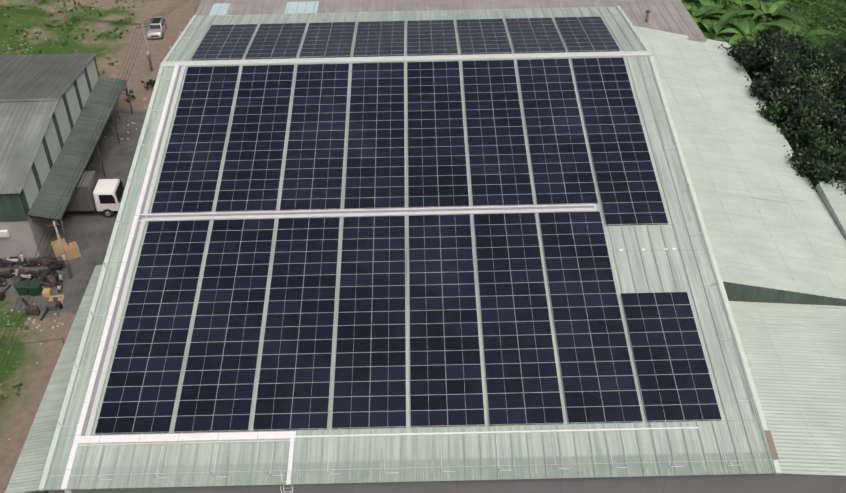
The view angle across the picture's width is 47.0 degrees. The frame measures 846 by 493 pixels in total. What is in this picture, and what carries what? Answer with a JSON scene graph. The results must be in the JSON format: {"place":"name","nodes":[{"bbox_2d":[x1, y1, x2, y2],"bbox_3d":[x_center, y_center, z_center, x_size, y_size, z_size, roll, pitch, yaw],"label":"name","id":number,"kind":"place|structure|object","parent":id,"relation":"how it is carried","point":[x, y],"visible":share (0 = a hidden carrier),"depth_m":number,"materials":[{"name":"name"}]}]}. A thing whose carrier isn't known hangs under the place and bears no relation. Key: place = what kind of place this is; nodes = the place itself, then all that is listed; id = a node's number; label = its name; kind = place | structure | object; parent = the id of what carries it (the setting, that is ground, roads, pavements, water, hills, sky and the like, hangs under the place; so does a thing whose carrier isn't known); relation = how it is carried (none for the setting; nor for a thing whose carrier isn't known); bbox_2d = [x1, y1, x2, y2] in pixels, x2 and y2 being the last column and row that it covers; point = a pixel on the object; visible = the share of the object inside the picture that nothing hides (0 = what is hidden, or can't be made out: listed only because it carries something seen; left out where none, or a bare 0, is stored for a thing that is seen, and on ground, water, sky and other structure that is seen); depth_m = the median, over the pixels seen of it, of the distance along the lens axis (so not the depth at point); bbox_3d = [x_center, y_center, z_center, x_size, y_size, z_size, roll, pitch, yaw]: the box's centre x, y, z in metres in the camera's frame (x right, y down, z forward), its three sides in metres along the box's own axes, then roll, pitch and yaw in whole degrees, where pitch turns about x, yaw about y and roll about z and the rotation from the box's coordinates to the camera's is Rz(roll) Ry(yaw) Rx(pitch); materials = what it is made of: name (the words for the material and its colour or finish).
{"place":"outdoors","nodes":[
{"label":"outdoors","id":0,"kind":"place"},
{"bbox_2d":[161,6,651,63],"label":"roof slope","id":1,"kind":"structure","parent":0,"point":[623,34],"depth_m":96.92,"materials":[{"name":"grey metal"}]},
{"bbox_2d":[170,2,639,52],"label":"roof brackets","id":2,"kind":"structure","parent":1,"relation":"attached to","point":[396,11],"depth_m":98.62,"materials":[{"name":"grey metal"}]},
{"bbox_2d":[191,17,619,60],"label":"solar panels","id":3,"kind":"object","parent":1,"relation":"on","point":[386,38],"depth_m":90.82,"materials":[{"name":"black glass"}]},
{"bbox_2d":[38,56,781,490],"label":"roof slope","id":4,"kind":"structure","parent":0,"point":[644,262],"depth_m":59.53,"materials":[{"name":"metal"}]},
{"bbox_2d":[61,52,697,489],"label":"cable trays","id":5,"kind":"object","parent":4,"relation":"on","point":[83,436],"visible":1,"depth_m":72.32,"materials":[{"name":"grey metal"}]},
{"bbox_2d":[160,51,652,66],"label":"roof ridge cap","id":6,"kind":"object","parent":4,"relation":"on","point":[169,64],"visible":0.57,"depth_m":86.37,"materials":[{"name":"white metal"}]},
{"bbox_2d":[42,52,772,479],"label":"roof brackets","id":7,"kind":"object","parent":4,"relation":"attached to","point":[384,468],"visible":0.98,"depth_m":58.66,"materials":[{"name":"grey metal"}]},
{"bbox_2d":[95,57,721,434],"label":"solar panels","id":8,"kind":"object","parent":4,"relation":"on","point":[522,385],"visible":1,"depth_m":68.81,"materials":[{"name":"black glass"}]},
{"bbox_2d":[764,430,778,459],"bbox_3d":[20.887,11.886,58.266,0.350,0.032,2.050,-1,46,0],"label":"roof flashing patch","id":9,"kind":"object","parent":4,"relation":"on","point":[771,444],"visible":0.93,"depth_m":58.24,"materials":[{"name":"brown metal"}]},
{"bbox_2d":[0,0,845,492],"bbox_3d":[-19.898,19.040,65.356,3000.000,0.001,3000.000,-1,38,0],"label":"ground","id":10,"kind":"structure","parent":0,"point":[88,234],"depth_m":104.80,"materials":[{"name":"brown soil"}]},
{"bbox_2d":[0,277,6,286],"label":"motorbike","id":11,"kind":"object","parent":10,"relation":"on","point":[3,283],"visible":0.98,"depth_m":85.62,"materials":[{"name":"black"}]},
{"bbox_2d":[0,260,12,267],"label":"motorbike","id":12,"kind":"object","parent":10,"relation":"on","point":[5,263],"visible":0.96,"depth_m":87.41,"materials":[{"name":"black metal"}]},
{"bbox_2d":[0,265,18,279],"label":"motorbike","id":13,"kind":"object","parent":10,"relation":"on","point":[4,274],"visible":0.83,"depth_m":86.16,"materials":[{"name":"black metal"}]},
{"bbox_2d":[6,253,27,264],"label":"motorbike","id":14,"kind":"object","parent":10,"relation":"on","point":[15,260],"visible":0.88,"depth_m":87.76,"materials":[{"name":"white"}]},
{"bbox_2d":[15,280,28,294],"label":"wheelie bin","id":15,"kind":"object","parent":10,"relation":"on","point":[19,286],"visible":0.77,"depth_m":84.34,"materials":[{"name":"green plastic"}]},
{"bbox_2d":[13,266,31,280],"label":"motorbike","id":16,"kind":"object","parent":10,"relation":"on","point":[23,275],"visible":0.92,"depth_m":86.00,"materials":[{"name":"white metal"}]},
{"bbox_2d":[0,256,62,319],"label":"yard scrap","id":17,"kind":"object","parent":10,"relation":"on","point":[52,281],"visible":0.71,"depth_m":85.33,"materials":[{"name":"grey metal"}]},
{"bbox_2d":[21,254,41,266],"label":"motorbike","id":18,"kind":"object","parent":10,"relation":"on","point":[25,263],"visible":0.94,"depth_m":87.52,"materials":[{"name":"black metal"}]},
{"bbox_2d":[24,266,41,277],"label":"motorbike","id":19,"kind":"object","parent":10,"relation":"on","point":[35,273],"visible":0.56,"depth_m":86.13,"materials":[{"name":"black metal"}]},
{"bbox_2d":[26,281,42,295],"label":"wheelie bin","id":20,"kind":"object","parent":10,"relation":"on","point":[39,290],"visible":0.96,"depth_m":84.31,"materials":[{"name":"green plastic"}]},
{"bbox_2d":[36,250,56,262],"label":"motorbike","id":21,"kind":"object","parent":10,"relation":"on","point":[54,259],"visible":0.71,"depth_m":87.78,"materials":[{"name":"black metal"}]},
{"bbox_2d":[42,288,51,296],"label":"crate","id":22,"kind":"object","parent":10,"relation":"on","point":[46,292],"visible":0.85,"depth_m":84.41,"materials":[{"name":"brown"}]},
{"bbox_2d":[37,266,57,284],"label":"motorbike","id":23,"kind":"object","parent":10,"relation":"on","point":[43,277],"visible":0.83,"depth_m":85.83,"materials":[{"name":"black metal"}]},
{"bbox_2d":[0,57,99,257],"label":"neighbour shed walls","id":24,"kind":"structure","parent":10,"relation":"on","point":[20,233],"depth_m":89.28,"materials":[{"name":"grey metal"}]},
{"bbox_2d":[0,101,57,193],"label":"neighbour roof","id":25,"kind":"structure","parent":24,"relation":"on","point":[23,126],"depth_m":89.79,"materials":[{"name":"grey metal"}]},
{"bbox_2d":[0,53,96,101],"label":"neighbour roof","id":26,"kind":"structure","parent":24,"relation":"on","point":[42,77],"depth_m":99.83,"materials":[{"name":"grey metal"}]},
{"bbox_2d":[47,259,65,267],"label":"motorbike","id":27,"kind":"object","parent":10,"relation":"on","point":[62,262],"visible":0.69,"depth_m":87.20,"materials":[{"name":"black metal"}]},
{"bbox_2d":[49,294,63,302],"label":"loose pallets","id":28,"kind":"object","parent":10,"relation":"on","point":[60,299],"visible":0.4,"depth_m":84.26,"materials":[{"name":"brown wood"}]},
{"bbox_2d":[46,221,72,278],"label":"utility pole","id":29,"kind":"object","parent":10,"relation":"on","point":[64,257],"visible":0.96,"depth_m":84.69,"materials":[{"name":"concrete"}]},
{"bbox_2d":[0,0,197,379],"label":"overhead wires","id":30,"kind":"object","parent":29,"relation":"attached to","point":[82,19],"visible":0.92,"depth_m":92.93,"materials":[{"name":"black"}]},
{"bbox_2d":[56,274,63,292],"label":"motorbike","id":31,"kind":"object","parent":10,"relation":"on","point":[60,283],"visible":1,"depth_m":84.92,"materials":[{"name":"white metal"}]},
{"bbox_2d":[51,238,80,260],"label":"pallet stack","id":32,"kind":"object","parent":10,"relation":"on","point":[72,251],"visible":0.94,"depth_m":88.55,"materials":[{"name":"brown wood"}]},
{"bbox_2d":[0,1,149,439],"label":"shrubs","id":33,"kind":"object","parent":10,"relation":"on","point":[29,318],"visible":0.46,"depth_m":82.76,"materials":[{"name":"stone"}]},
{"bbox_2d":[0,0,155,397],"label":"field weeds","id":34,"kind":"object","parent":10,"relation":"on","point":[125,90],"depth_m":125.49,"materials":[{"name":"green plant"}]},
{"bbox_2d":[62,171,123,218],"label":"box truck","id":35,"kind":"object","parent":10,"relation":"on","point":[105,196],"visible":0.54,"depth_m":92.69,"materials":[{"name":"grey metal"}]},
{"bbox_2d":[60,84,132,245],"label":"awning posts","id":36,"kind":"object","parent":10,"relation":"on","point":[100,157],"visible":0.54,"depth_m":99.38,"materials":[{"name":"grey metal"}]},
{"bbox_2d":[28,76,125,220],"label":"canopy","id":37,"kind":"object","parent":36,"relation":"on","point":[59,177],"visible":0.92,"depth_m":95.07,"materials":[{"name":"grey metal"}]},
{"bbox_2d":[137,23,152,70],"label":"utility pole","id":38,"kind":"object","parent":10,"relation":"on","point":[149,59],"visible":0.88,"depth_m":115.88,"materials":[{"name":"concrete"}]},
{"bbox_2d":[147,17,166,37],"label":"hatchback car","id":39,"kind":"object","parent":10,"relation":"on","point":[157,28],"visible":1,"depth_m":124.55,"materials":[{"name":"grey paint"}]},
{"bbox_2d":[48,474,771,492],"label":"building walls","id":40,"kind":"structure","parent":10,"relation":"on","point":[750,483],"depth_m":57.89,"materials":[{"name":"grey metal"}]},
{"bbox_2d":[280,471,293,492],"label":"ladder","id":41,"kind":"object","parent":40,"relation":"attached to","point":[285,481],"visible":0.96,"depth_m":57.07,"materials":[{"name":"silver metal"}]},
{"bbox_2d":[681,0,702,6],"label":"banana plant","id":42,"kind":"object","parent":10,"relation":"on","point":[692,4],"visible":0.17,"depth_m":119.02,"materials":[{"name":"green plant"}]},
{"bbox_2d":[685,2,698,17],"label":"banana plant","id":43,"kind":"object","parent":10,"relation":"on","point":[692,9],"visible":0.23,"depth_m":116.06,"materials":[{"name":"green plant"}]},
{"bbox_2d":[697,21,714,39],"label":"banana plant","id":44,"kind":"object","parent":10,"relation":"on","point":[706,35],"visible":0.12,"depth_m":112.67,"materials":[{"name":"green plant"}]},
{"bbox_2d":[682,2,734,34],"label":"banana plant","id":45,"kind":"object","parent":10,"relation":"on","point":[709,10],"visible":0.56,"depth_m":115.24,"materials":[{"name":"green plant"}]},
{"bbox_2d":[686,0,746,6],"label":"banana plant","id":46,"kind":"object","parent":10,"relation":"on","point":[735,1],"visible":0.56,"depth_m":119.44,"materials":[{"name":"green plant"}]},
{"bbox_2d":[693,0,741,34],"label":"banana plant","id":47,"kind":"object","parent":10,"relation":"on","point":[718,4],"visible":0.31,"depth_m":117.82,"materials":[{"name":"green plant"}]},
{"bbox_2d":[712,38,724,41],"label":"banana plant","id":48,"kind":"object","parent":10,"relation":"on","point":[718,39],"visible":0.06,"depth_m":110.33,"materials":[{"name":"green plant"}]},
{"bbox_2d":[701,11,742,48],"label":"banana plant","id":49,"kind":"object","parent":10,"relation":"on","point":[724,20],"visible":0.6,"depth_m":114.02,"materials":[{"name":"green plant"}]},
{"bbox_2d":[712,33,744,51],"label":"banana plant","id":50,"kind":"object","parent":10,"relation":"on","point":[722,37],"visible":0.1,"depth_m":112.08,"materials":[{"name":"green plant"}]},
{"bbox_2d":[709,14,748,34],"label":"banana plant","id":51,"kind":"object","parent":10,"relation":"on","point":[736,18],"visible":0.12,"depth_m":115.72,"materials":[{"name":"green plant"}]},
{"bbox_2d":[714,19,775,46],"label":"banana plant","id":52,"kind":"object","parent":10,"relation":"on","point":[748,26],"visible":0.62,"depth_m":112.17,"materials":[{"name":"green plant"}]},
{"bbox_2d":[723,0,768,23],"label":"banana plant","id":53,"kind":"object","parent":10,"relation":"on","point":[746,6],"visible":0.38,"depth_m":118.12,"materials":[{"name":"green plant"}]},
{"bbox_2d":[718,25,803,79],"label":"tree","id":54,"kind":"object","parent":10,"relation":"on","point":[759,40],"visible":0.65,"depth_m":99.69,"materials":[{"name":"green plant"}]},
{"bbox_2d":[740,20,789,40],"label":"banana plant","id":55,"kind":"object","parent":10,"relation":"on","point":[772,27],"visible":0.21,"depth_m":113.75,"materials":[{"name":"green plant"}]},
{"bbox_2d":[736,42,798,95],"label":"tree","id":56,"kind":"object","parent":10,"relation":"on","point":[766,60],"visible":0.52,"depth_m":96.53,"materials":[{"name":"green plant"}]},
{"bbox_2d":[736,1,802,30],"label":"banana plant","id":57,"kind":"object","parent":10,"relation":"on","point":[774,11],"visible":0.75,"depth_m":115.42,"materials":[{"name":"green plant"}]},
{"bbox_2d":[695,0,845,119],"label":"ground cover vines","id":58,"kind":"object","parent":10,"relation":"on","point":[810,21],"visible":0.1,"depth_m":125.50,"materials":[{"name":"green plant"}]},
{"bbox_2d":[723,282,845,492],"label":"wall","id":59,"kind":"structure","parent":10,"relation":"on","point":[790,483],"depth_m":68.96,"materials":[{"name":"metal"}]},
{"bbox_2d":[815,180,845,239],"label":"side roof","id":60,"kind":"structure","parent":59,"relation":"attached to","point":[833,199],"depth_m":79.50,"materials":[{"name":"grey metal"}]},
{"bbox_2d":[744,27,825,106],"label":"tree","id":61,"kind":"object","parent":10,"relation":"on","point":[796,41],"visible":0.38,"depth_m":100.77,"materials":[{"name":"green plant"}]},
{"bbox_2d":[745,59,827,121],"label":"tree","id":62,"kind":"object","parent":10,"relation":"on","point":[765,92],"visible":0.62,"depth_m":93.03,"materials":[{"name":"green plant"}]},
{"bbox_2d":[748,46,834,99],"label":"tree","id":63,"kind":"object","parent":10,"relation":"on","point":[805,65],"visible":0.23,"depth_m":96.35,"materials":[{"name":"green plant"}]},
{"bbox_2d":[756,92,833,150],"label":"tree","id":64,"kind":"object","parent":10,"relation":"on","point":[800,111],"visible":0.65,"depth_m":89.37,"materials":[{"name":"green plant"}]},
{"bbox_2d":[761,19,835,74],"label":"banana plant","id":65,"kind":"object","parent":10,"relation":"on","point":[787,25],"visible":0.52,"depth_m":110.93,"materials":[{"name":"green plant"}]},
{"bbox_2d":[762,89,845,146],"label":"tree","id":66,"kind":"object","parent":10,"relation":"on","point":[834,122],"visible":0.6,"depth_m":88.85,"materials":[{"name":"green plant"}]},
{"bbox_2d":[783,125,845,161],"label":"tree","id":67,"kind":"object","parent":10,"relation":"on","point":[819,146],"visible":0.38,"depth_m":86.51,"materials":[{"name":"green plant"}]},
{"bbox_2d":[785,147,845,192],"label":"tree","id":68,"kind":"object","parent":10,"relation":"on","point":[804,164],"visible":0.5,"depth_m":83.42,"materials":[{"name":"green plant"}]},
{"bbox_2d":[796,38,845,104],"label":"tree","id":69,"kind":"object","parent":10,"relation":"on","point":[841,61],"visible":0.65,"depth_m":98.21,"materials":[{"name":"green plant"}]},
{"bbox_2d":[800,163,845,194],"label":"tree","id":70,"kind":"object","parent":10,"relation":"on","point":[833,175],"visible":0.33,"depth_m":81.29,"materials":[{"name":"green plant"}]},
{"bbox_2d":[813,80,845,153],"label":"tree","id":71,"kind":"object","parent":10,"relation":"on","point":[835,105],"visible":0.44,"depth_m":92.92,"materials":[{"name":"green plant"}]},
{"bbox_2d":[817,35,845,114],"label":"tree","id":72,"kind":"object","parent":10,"relation":"on","point":[836,43],"visible":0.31,"depth_m":103.46,"materials":[{"name":"green plant"}]},
{"bbox_2d":[817,145,845,177],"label":"tree","id":73,"kind":"object","parent":10,"relation":"on","point":[842,161],"visible":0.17,"depth_m":83.74,"materials":[{"name":"green plant"}]},
{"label":"awning frame","id":74,"kind":"object","parent":10,"relation":"on","visible":0},
{"bbox_2d":[5,264,102,492],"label":"roof","id":75,"kind":"structure","parent":74,"relation":"attached to","point":[27,474],"depth_m":66.58,"materials":[{"name":"metal"}]},
{"bbox_2d":[634,26,845,298],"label":"lean to roof","id":76,"kind":"object","parent":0,"point":[769,222],"visible":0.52,"depth_m":80.76,"materials":[{"name":"grey metal"}]},
{"bbox_2d":[729,301,845,475],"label":"lean to roof","id":77,"kind":"object","parent":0,"point":[795,354],"visible":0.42,"depth_m":64.11,"materials":[{"name":"metal"}]},
{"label":"building walls","id":78,"kind":"object","parent":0,"visible":0},
{"bbox_2d":[195,0,705,41],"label":"brown roof","id":79,"kind":"structure","parent":78,"relation":"on","point":[672,16],"depth_m":111.42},
{"bbox_2d":[645,10,650,21],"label":"vent pipe","id":80,"kind":"object","parent":79,"relation":"on","point":[647,15],"visible":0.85,"depth_m":105.93,"materials":[{"name":"grey metal"}]}
]}

